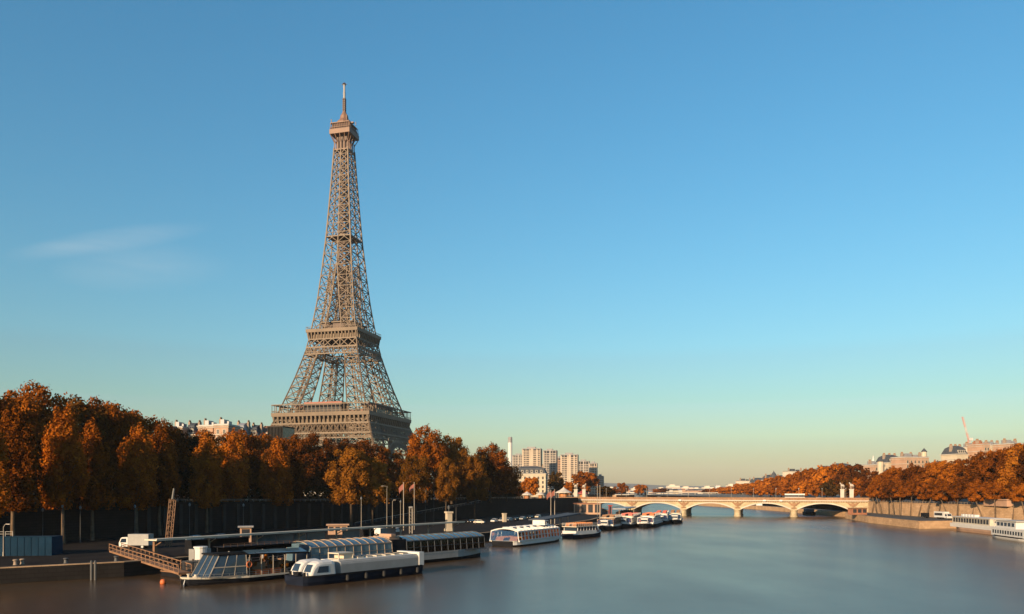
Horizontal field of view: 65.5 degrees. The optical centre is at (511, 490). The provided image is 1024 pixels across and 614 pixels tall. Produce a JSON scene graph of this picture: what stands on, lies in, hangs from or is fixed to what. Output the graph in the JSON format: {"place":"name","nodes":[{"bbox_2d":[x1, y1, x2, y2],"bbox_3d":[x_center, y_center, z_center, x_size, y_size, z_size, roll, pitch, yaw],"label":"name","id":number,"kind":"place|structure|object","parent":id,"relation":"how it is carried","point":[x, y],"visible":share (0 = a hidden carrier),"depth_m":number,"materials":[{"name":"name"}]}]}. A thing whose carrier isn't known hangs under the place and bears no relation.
{"place":"outdoors","nodes":[
{"label":"outdoors","id":0,"kind":"place"},
{"bbox_2d":[20,495,572,502],"bbox_3d":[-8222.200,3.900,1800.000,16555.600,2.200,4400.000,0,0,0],"label":"street ground","id":1,"kind":"structure","parent":0,"point":[391,499],"depth_m":478.68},
{"bbox_2d":[0,389,45,458],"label":"autumn tree","id":2,"kind":"object","parent":1,"relation":"on","point":[35,409],"visible":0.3,"depth_m":197.69,"materials":[{"name":"orange plant"}]},
{"bbox_2d":[8,379,84,500],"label":"autumn tree","id":3,"kind":"object","parent":1,"relation":"on","point":[41,394],"visible":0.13,"depth_m":203.21,"materials":[{"name":"orange plant"}]},
{"bbox_2d":[46,394,114,456],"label":"autumn tree","id":4,"kind":"object","parent":1,"relation":"on","point":[78,406],"visible":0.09,"depth_m":221.02,"materials":[{"name":"orange plant"}]},
{"bbox_2d":[74,395,127,481],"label":"autumn tree","id":5,"kind":"object","parent":1,"relation":"on","point":[115,416],"visible":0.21,"depth_m":226.96,"materials":[{"name":"orange plant"}]},
{"bbox_2d":[101,401,151,501],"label":"autumn tree","id":6,"kind":"object","parent":1,"relation":"on","point":[130,417],"visible":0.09,"depth_m":235.52,"materials":[{"name":"orange plant"}]},
{"bbox_2d":[118,408,170,476],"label":"autumn tree","id":7,"kind":"object","parent":1,"relation":"on","point":[148,423],"visible":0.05,"depth_m":249.78,"materials":[{"name":"orange plant"}]},
{"bbox_2d":[31,481,265,502],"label":"street hedge","id":8,"kind":"object","parent":1,"relation":"on","point":[255,494],"visible":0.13,"depth_m":242.75,"materials":[{"name":"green plant"}]},
{"bbox_2d":[147,418,192,488],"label":"autumn tree","id":9,"kind":"object","parent":1,"relation":"on","point":[178,441],"visible":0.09,"depth_m":263.26,"materials":[{"name":"orange plant"}]},
{"bbox_2d":[170,427,208,501],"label":"autumn tree","id":10,"kind":"object","parent":1,"relation":"on","point":[193,441],"visible":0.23,"depth_m":271.94,"materials":[{"name":"orange plant"}]},
{"bbox_2d":[212,417,241,448],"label":"town house","id":11,"kind":"structure","parent":1,"relation":"on","point":[222,426],"depth_m":355.87,"materials":[{"name":"stone"}]},
{"bbox_2d":[218,428,249,501],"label":"autumn tree","id":12,"kind":"object","parent":1,"relation":"on","point":[234,471],"visible":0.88,"depth_m":248.27,"materials":[{"name":"orange plant"}]},
{"bbox_2d":[221,429,260,488],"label":"autumn tree","id":13,"kind":"object","parent":1,"relation":"on","point":[247,441],"visible":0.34,"depth_m":303.31,"materials":[{"name":"orange plant"}]},
{"bbox_2d":[246,432,279,501],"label":"autumn tree","id":14,"kind":"object","parent":1,"relation":"on","point":[262,448],"visible":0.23,"depth_m":306.72,"materials":[{"name":"orange plant"}]},
{"bbox_2d":[257,434,294,505],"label":"autumn tree","id":15,"kind":"object","parent":1,"relation":"on","point":[277,476],"visible":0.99,"depth_m":259.64,"materials":[{"name":"orange plant"}]},
{"bbox_2d":[267,426,294,444],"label":"finned block","id":16,"kind":"structure","parent":1,"relation":"on","point":[282,432],"depth_m":349.25,"materials":[{"name":"stone"}]},
{"bbox_2d":[284,441,307,501],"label":"autumn tree","id":17,"kind":"object","parent":1,"relation":"on","point":[298,479],"visible":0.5,"depth_m":272.66,"materials":[{"name":"orange plant"}]},
{"bbox_2d":[276,433,319,488],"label":"autumn tree","id":18,"kind":"object","parent":1,"relation":"on","point":[300,444],"visible":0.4,"depth_m":318.99,"materials":[{"name":"orange plant"}]},
{"bbox_2d":[300,431,343,500],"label":"autumn tree","id":19,"kind":"object","parent":1,"relation":"on","point":[328,457],"visible":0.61,"depth_m":326.32,"materials":[{"name":"orange plant"}]},
{"bbox_2d":[327,438,370,487],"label":"autumn tree","id":20,"kind":"object","parent":1,"relation":"on","point":[341,445],"visible":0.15,"depth_m":345.94,"materials":[{"name":"orange plant"}]},
{"bbox_2d":[301,486,434,501],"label":"street hedge","id":21,"kind":"object","parent":1,"relation":"on","point":[325,494],"visible":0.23,"depth_m":294.65,"materials":[{"name":"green plant"}]},
{"bbox_2d":[355,439,389,488],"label":"autumn tree","id":22,"kind":"object","parent":1,"relation":"on","point":[370,452],"visible":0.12,"depth_m":353.21,"materials":[{"name":"orange plant"}]},
{"bbox_2d":[372,447,405,497],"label":"autumn tree","id":23,"kind":"object","parent":1,"relation":"on","point":[394,468],"visible":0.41,"depth_m":361.65,"materials":[{"name":"orange plant"}]},
{"bbox_2d":[405,423,448,504],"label":"autumn tree","id":24,"kind":"object","parent":1,"relation":"on","point":[430,449],"visible":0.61,"depth_m":334.60,"materials":[{"name":"orange plant"}]},
{"bbox_2d":[431,433,469,503],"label":"autumn tree","id":25,"kind":"object","parent":1,"relation":"on","point":[455,455],"visible":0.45,"depth_m":346.50,"materials":[{"name":"brown plant"}]},
{"bbox_2d":[455,456,485,502],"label":"autumn tree","id":26,"kind":"object","parent":1,"relation":"on","point":[464,489],"visible":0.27,"depth_m":347.07,"materials":[{"name":"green plant"}]},
{"bbox_2d":[428,489,522,499],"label":"street hedge","id":27,"kind":"object","parent":1,"relation":"on","point":[510,495],"visible":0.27,"depth_m":418.11,"materials":[{"name":"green plant"}]},
{"bbox_2d":[473,441,514,502],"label":"autumn tree","id":28,"kind":"object","parent":1,"relation":"on","point":[497,467],"visible":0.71,"depth_m":367.43,"materials":[{"name":"brown plant"}]},
{"bbox_2d":[494,464,522,501],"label":"autumn tree","id":29,"kind":"object","parent":1,"relation":"on","point":[514,489],"visible":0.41,"depth_m":385.63,"materials":[{"name":"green plant"}]},
{"bbox_2d":[521,477,539,494],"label":"autumn tree","id":30,"kind":"object","parent":1,"relation":"on","point":[531,486],"visible":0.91,"depth_m":556.89,"materials":[{"name":"orange plant"}]},
{"bbox_2d":[515,464,547,496],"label":"apartment house","id":31,"kind":"structure","parent":1,"relation":"on","point":[539,473],"depth_m":588.21,"materials":[{"name":"beige stone"}]},
{"bbox_2d":[548,471,564,495],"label":"autumn tree","id":32,"kind":"object","parent":1,"relation":"on","point":[555,481],"visible":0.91,"depth_m":637.12,"materials":[{"name":"orange plant"}]},
{"bbox_2d":[0,509,608,583],"bbox_3d":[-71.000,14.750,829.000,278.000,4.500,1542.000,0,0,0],"label":"quay","id":33,"kind":"structure","parent":0,"point":[83,551],"depth_m":162.10,"materials":[{"name":"stone"}]},
{"bbox_2d":[0,426,12,517],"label":"autumn tree","id":34,"kind":"object","parent":33,"relation":"on","point":[3,474],"visible":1,"depth_m":160.90,"materials":[{"name":"orange plant"}]},
{"bbox_2d":[0,401,46,535],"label":"autumn tree","id":35,"kind":"object","parent":33,"relation":"on","point":[24,461],"visible":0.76,"depth_m":172.60,"materials":[{"name":"orange plant"}]},
{"bbox_2d":[0,531,62,555],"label":"shipping container","id":36,"kind":"object","parent":33,"relation":"on","point":[33,545],"visible":1,"depth_m":152.70,"materials":[{"name":"metal"}]},
{"bbox_2d":[37,402,93,543],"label":"autumn tree","id":37,"kind":"object","parent":33,"relation":"on","point":[64,475],"visible":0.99,"depth_m":186.20,"materials":[{"name":"orange plant"}]},
{"bbox_2d":[73,417,116,539],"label":"autumn tree","id":38,"kind":"object","parent":33,"relation":"on","point":[97,452],"visible":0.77,"depth_m":198.36,"materials":[{"name":"orange plant"}]},
{"bbox_2d":[119,534,153,548],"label":"box truck","id":39,"kind":"object","parent":33,"relation":"on","point":[136,540],"visible":0.81,"depth_m":170.81,"materials":[{"name":"white paint"}]},
{"bbox_2d":[113,422,159,533],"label":"autumn tree","id":40,"kind":"object","parent":33,"relation":"on","point":[140,487],"visible":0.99,"depth_m":210.17,"materials":[{"name":"orange plant"}]},
{"bbox_2d":[109,543,191,574],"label":"gangway","id":41,"kind":"object","parent":33,"relation":"on","point":[153,563],"visible":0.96,"depth_m":139.85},
{"bbox_2d":[146,418,180,535],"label":"autumn tree","id":42,"kind":"object","parent":33,"relation":"on","point":[163,449],"visible":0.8,"depth_m":220.52,"materials":[{"name":"orange plant"}]},
{"bbox_2d":[165,488,175,546],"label":"lattice mast","id":43,"kind":"object","parent":33,"relation":"on","point":[173,493],"visible":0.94,"depth_m":178.23,"materials":[{"name":"metal"}]},
{"bbox_2d":[188,427,224,532],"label":"autumn tree","id":44,"kind":"object","parent":33,"relation":"on","point":[206,481],"visible":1,"depth_m":234.41,"materials":[{"name":"orange plant"}]},
{"bbox_2d":[0,496,578,540],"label":"embankment wall","id":45,"kind":"structure","parent":33,"relation":"on","point":[115,522],"depth_m":242.67,"materials":[{"name":"stone"}]},
{"bbox_2d":[144,521,464,556],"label":"landing canopy","id":46,"kind":"object","parent":33,"relation":"on","point":[211,541],"visible":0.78,"depth_m":174.98,"materials":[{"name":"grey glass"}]},
{"bbox_2d":[0,508,608,568],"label":"quay kerb","id":47,"kind":"structure","parent":33,"relation":"on","point":[187,556],"depth_m":137.35,"materials":[{"name":"stone"}]},
{"bbox_2d":[322,446,374,526],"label":"autumn tree","id":48,"kind":"object","parent":33,"relation":"on","point":[347,477],"visible":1,"depth_m":265.29,"materials":[{"name":"orange plant"}]},
{"bbox_2d":[353,456,393,525],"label":"autumn tree","id":49,"kind":"object","parent":33,"relation":"on","point":[382,492],"visible":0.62,"depth_m":274.72,"materials":[{"name":"orange plant"}]},
{"bbox_2d":[395,454,431,521],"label":"autumn tree","id":50,"kind":"object","parent":33,"relation":"on","point":[422,480],"visible":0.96,"depth_m":315.70,"materials":[{"name":"orange plant"}]},
{"bbox_2d":[349,500,481,525],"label":"quay ramp","id":51,"kind":"structure","parent":33,"relation":"on","point":[463,511],"depth_m":333.25,"materials":[{"name":"stone"}]},
{"bbox_2d":[432,457,459,510],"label":"autumn tree","id":52,"kind":"object","parent":33,"relation":"on","point":[445,479],"visible":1,"depth_m":320.07,"materials":[{"name":"orange plant"}]},
{"bbox_2d":[461,453,491,518],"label":"autumn tree","id":53,"kind":"object","parent":33,"relation":"on","point":[475,464],"visible":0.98,"depth_m":343.19,"materials":[{"name":"orange plant"}]},
{"bbox_2d":[573,503,602,513],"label":"quay kiosk","id":54,"kind":"object","parent":33,"relation":"on","point":[585,508],"visible":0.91,"depth_m":418.57,"materials":[{"name":"ceramic"}]},
{"bbox_2d":[270,82,434,496],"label":"lattice tower","id":55,"kind":"structure","parent":0,"point":[338,419],"depth_m":613.30,"materials":[{"name":"metal"}]},
{"bbox_2d":[112,483,714,490],"bbox_3d":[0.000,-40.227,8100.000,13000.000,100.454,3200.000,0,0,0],"label":"distant hills","id":56,"kind":"structure","parent":0,"point":[649,487],"depth_m":7379.97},
{"bbox_2d":[0,495,1023,613],"bbox_3d":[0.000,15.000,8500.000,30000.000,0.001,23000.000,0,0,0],"label":"river water","id":57,"kind":"structure","parent":0,"point":[710,560],"depth_m":131.38,"materials":[{"name":"blue liquid"}]},
{"bbox_2d":[160,555,285,577],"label":"landing pontoon","id":58,"kind":"object","parent":57,"relation":"on","point":[166,573],"visible":0.08,"depth_m":139.40,"materials":[{"name":"paint"}]},
{"bbox_2d":[189,546,210,559],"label":"ticket kiosk","id":59,"kind":"object","parent":58,"relation":"on","point":[195,553],"visible":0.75,"depth_m":146.29,"materials":[{"name":"white paint"}]},
{"bbox_2d":[180,540,309,586],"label":"restaurant boat","id":60,"kind":"object","parent":57,"relation":"on","point":[220,566],"visible":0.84,"depth_m":129.97,"materials":[{"name":"paint"}]},
{"bbox_2d":[284,550,423,585],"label":"white barge","id":61,"kind":"object","parent":57,"relation":"on","point":[342,566],"visible":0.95,"depth_m":132.49,"materials":[{"name":"blue paint"}]},
{"bbox_2d":[286,531,484,566],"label":"dinner boat","id":62,"kind":"object","parent":57,"relation":"on","point":[439,547],"visible":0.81,"depth_m":161.41,"materials":[{"name":"paint"}]},
{"bbox_2d":[490,520,560,546],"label":"canal boat","id":63,"kind":"object","parent":57,"relation":"on","point":[547,532],"visible":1,"depth_m":221.33,"materials":[{"name":"paint"}]},
{"bbox_2d":[528,513,579,534],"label":"landing shelter","id":64,"kind":"object","parent":57,"relation":"on","point":[559,516],"visible":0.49,"depth_m":273.23,"materials":[{"name":"metal"}]},
{"bbox_2d":[561,522,600,538],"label":"tour boat","id":65,"kind":"object","parent":57,"relation":"on","point":[574,530],"visible":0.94,"depth_m":252.33,"materials":[{"name":"white paint"}]},
{"bbox_2d":[597,514,621,530],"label":"sightseeing boat","id":66,"kind":"object","parent":57,"relation":"on","point":[603,524],"visible":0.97,"depth_m":304.55,"materials":[{"name":"paint"}]},
{"bbox_2d":[619,512,640,527],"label":"sightseeing boat","id":67,"kind":"object","parent":57,"relation":"on","point":[630,521],"visible":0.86,"depth_m":325.18,"materials":[{"name":"paint"}]},
{"bbox_2d":[637,512,662,527],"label":"sightseeing boat","id":68,"kind":"object","parent":57,"relation":"on","point":[643,521],"visible":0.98,"depth_m":326.11,"materials":[{"name":"paint"}]},
{"bbox_2d":[560,497,872,516],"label":"stone bridge","id":69,"kind":"structure","parent":57,"relation":"in","point":[685,505],"depth_m":464.81,"materials":[{"name":"stone"}]},
{"bbox_2d":[950,514,1009,534],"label":"passenger boat","id":70,"kind":"object","parent":57,"relation":"on","point":[972,523],"visible":0.69,"depth_m":284.28,"materials":[{"name":"white paint"}]},
{"bbox_2d":[991,520,1023,541],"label":"river cruiser","id":71,"kind":"object","parent":57,"relation":"on","point":[1012,530],"visible":0.97,"depth_m":241.14,"materials":[{"name":"white paint"}]},
{"bbox_2d":[0,0,1023,486],"label":"sky","id":72,"kind":"structure","parent":0,"point":[650,242],"materials":[{"name":"blue"}]},
{"bbox_2d":[618,493,1023,504],"bbox_3d":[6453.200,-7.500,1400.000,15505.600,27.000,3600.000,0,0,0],"label":"hillside terrain","id":73,"kind":"structure","parent":0,"point":[810,496],"depth_m":783.55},
{"bbox_2d":[522,447,541,466],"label":"apartment tower","id":74,"kind":"structure","parent":73,"relation":"on","point":[531,456],"depth_m":1327.28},
{"bbox_2d":[543,449,557,495],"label":"apartment tower","id":75,"kind":"structure","parent":73,"relation":"on","point":[550,460],"depth_m":1418.34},
{"bbox_2d":[560,453,578,495],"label":"apartment tower","id":76,"kind":"structure","parent":73,"relation":"on","point":[569,464],"depth_m":1297.56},
{"bbox_2d":[571,471,599,492],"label":"autumn tree","id":77,"kind":"object","parent":73,"relation":"on","point":[591,479],"visible":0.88,"depth_m":636.98,"materials":[{"name":"orange plant"}]},
{"bbox_2d":[787,469,809,486],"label":"autumn tree","id":78,"kind":"object","parent":73,"relation":"on","point":[797,478],"visible":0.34,"depth_m":639.85,"materials":[{"name":"orange plant"}]},
{"bbox_2d":[807,481,825,496],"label":"autumn tree","id":79,"kind":"object","parent":73,"relation":"on","point":[813,486],"visible":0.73,"depth_m":567.13,"materials":[{"name":"orange plant"}]},
{"bbox_2d":[809,465,838,497],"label":"autumn tree","id":80,"kind":"object","parent":73,"relation":"on","point":[820,475],"visible":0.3,"depth_m":571.72,"materials":[{"name":"orange plant"}]},
{"bbox_2d":[818,479,839,497],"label":"autumn tree","id":81,"kind":"object","parent":73,"relation":"on","point":[827,489],"visible":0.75,"depth_m":537.74,"materials":[{"name":"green plant"}]},
{"bbox_2d":[825,463,854,484],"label":"autumn tree","id":82,"kind":"object","parent":73,"relation":"on","point":[832,471],"visible":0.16,"depth_m":545.21,"materials":[{"name":"orange plant"}]},
{"bbox_2d":[833,479,854,497],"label":"autumn tree","id":83,"kind":"object","parent":73,"relation":"on","point":[838,487],"visible":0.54,"depth_m":510.47,"materials":[{"name":"orange plant"}]},
{"bbox_2d":[833,463,869,497],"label":"autumn tree","id":84,"kind":"object","parent":73,"relation":"on","point":[847,472],"visible":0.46,"depth_m":517.33,"materials":[{"name":"brown plant"}]},
{"bbox_2d":[849,477,868,497],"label":"autumn tree","id":85,"kind":"object","parent":73,"relation":"on","point":[857,487],"visible":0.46,"depth_m":499.43,"materials":[{"name":"orange plant"}]},
{"bbox_2d":[860,471,878,499],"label":"autumn tree","id":86,"kind":"object","parent":73,"relation":"on","point":[865,486],"visible":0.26,"depth_m":478.46,"materials":[{"name":"orange plant"}]},
{"bbox_2d":[878,467,906,501],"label":"autumn tree","id":87,"kind":"object","parent":73,"relation":"on","point":[891,474],"visible":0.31,"depth_m":406.84,"materials":[{"name":"orange plant"}]},
{"bbox_2d":[893,463,924,502],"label":"autumn tree","id":88,"kind":"object","parent":73,"relation":"on","point":[911,472],"visible":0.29,"depth_m":394.22,"materials":[{"name":"brown plant"}]},
{"bbox_2d":[891,452,929,468],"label":"hilltop house","id":89,"kind":"structure","parent":73,"relation":"on","point":[903,460],"depth_m":563.48,"materials":[{"name":"stone"}]},
{"bbox_2d":[922,460,953,502],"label":"autumn tree","id":90,"kind":"object","parent":73,"relation":"on","point":[936,468],"visible":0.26,"depth_m":369.97,"materials":[{"name":"orange plant"}]},
{"bbox_2d":[937,462,967,503],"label":"autumn tree","id":91,"kind":"object","parent":73,"relation":"on","point":[950,473],"visible":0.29,"depth_m":360.42,"materials":[{"name":"orange plant"}]},
{"bbox_2d":[941,444,968,465],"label":"hilltop house","id":92,"kind":"structure","parent":73,"relation":"on","point":[952,452],"depth_m":543.80,"materials":[{"name":"beige stone"}]},
{"bbox_2d":[952,456,981,503],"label":"autumn tree","id":93,"kind":"object","parent":73,"relation":"on","point":[960,469],"visible":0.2,"depth_m":350.47,"materials":[{"name":"orange plant"}]},
{"bbox_2d":[966,439,990,463],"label":"hilltop house","id":94,"kind":"structure","parent":73,"relation":"on","point":[976,446],"depth_m":541.52,"materials":[{"name":"stone"}]},
{"bbox_2d":[965,451,999,502],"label":"autumn tree","id":95,"kind":"object","parent":73,"relation":"on","point":[979,470],"visible":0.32,"depth_m":338.35,"materials":[{"name":"orange plant"}]},
{"bbox_2d":[983,447,1017,498],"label":"autumn tree","id":96,"kind":"object","parent":73,"relation":"on","point":[989,463],"visible":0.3,"depth_m":327.79,"materials":[{"name":"orange plant"}]},
{"bbox_2d":[983,499,1022,506],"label":"street shelter","id":97,"kind":"object","parent":73,"relation":"on","point":[1001,502],"visible":0.81,"depth_m":307.60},
{"bbox_2d":[997,443,1023,492],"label":"autumn tree","id":98,"kind":"object","parent":73,"relation":"on","point":[1011,463],"visible":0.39,"depth_m":318.72,"materials":[{"name":"orange plant"}]},
{"bbox_2d":[1013,444,1023,483],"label":"autumn tree","id":99,"kind":"object","parent":73,"relation":"on","point":[1019,468],"visible":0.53,"depth_m":309.26,"materials":[{"name":"orange plant"}]},
{"bbox_2d":[700,503,955,528],"bbox_3d":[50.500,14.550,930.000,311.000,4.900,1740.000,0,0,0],"label":"quay","id":100,"kind":"structure","parent":0,"point":[928,523],"depth_m":365.88,"materials":[{"name":"stone"}]},
{"bbox_2d":[892,480,905,514],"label":"autumn tree","id":101,"kind":"object","parent":100,"relation":"on","point":[899,486],"visible":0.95,"depth_m":384.50,"materials":[{"name":"orange plant"}]},
{"bbox_2d":[903,479,920,515],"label":"autumn tree","id":102,"kind":"object","parent":100,"relation":"on","point":[909,489],"visible":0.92,"depth_m":379.55,"materials":[{"name":"orange plant"}]},
{"bbox_2d":[931,483,948,518],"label":"autumn tree","id":103,"kind":"object","parent":100,"relation":"on","point":[938,489],"visible":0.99,"depth_m":346.10,"materials":[{"name":"orange plant"}]},
{"bbox_2d":[868,500,1023,519],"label":"embankment wall","id":104,"kind":"structure","parent":100,"relation":"on","point":[1001,512],"depth_m":347.99,"materials":[{"name":"stone"}]},
{"bbox_2d":[948,480,965,515],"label":"autumn tree","id":105,"kind":"object","parent":100,"relation":"on","point":[955,491],"visible":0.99,"depth_m":336.60,"materials":[{"name":"orange plant"}]},
{"bbox_2d":[965,483,985,516],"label":"autumn tree","id":106,"kind":"object","parent":100,"relation":"on","point":[973,491],"visible":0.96,"depth_m":319.25,"materials":[{"name":"orange plant"}]},
{"bbox_2d":[981,480,1004,517],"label":"autumn tree","id":107,"kind":"object","parent":100,"relation":"on","point":[995,487],"visible":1,"depth_m":308.46,"materials":[{"name":"orange plant"}]},
{"bbox_2d":[1010,483,1023,511],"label":"autumn tree","id":108,"kind":"object","parent":100,"relation":"on","point":[1017,494],"visible":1,"depth_m":292.99,"materials":[{"name":"orange plant"}]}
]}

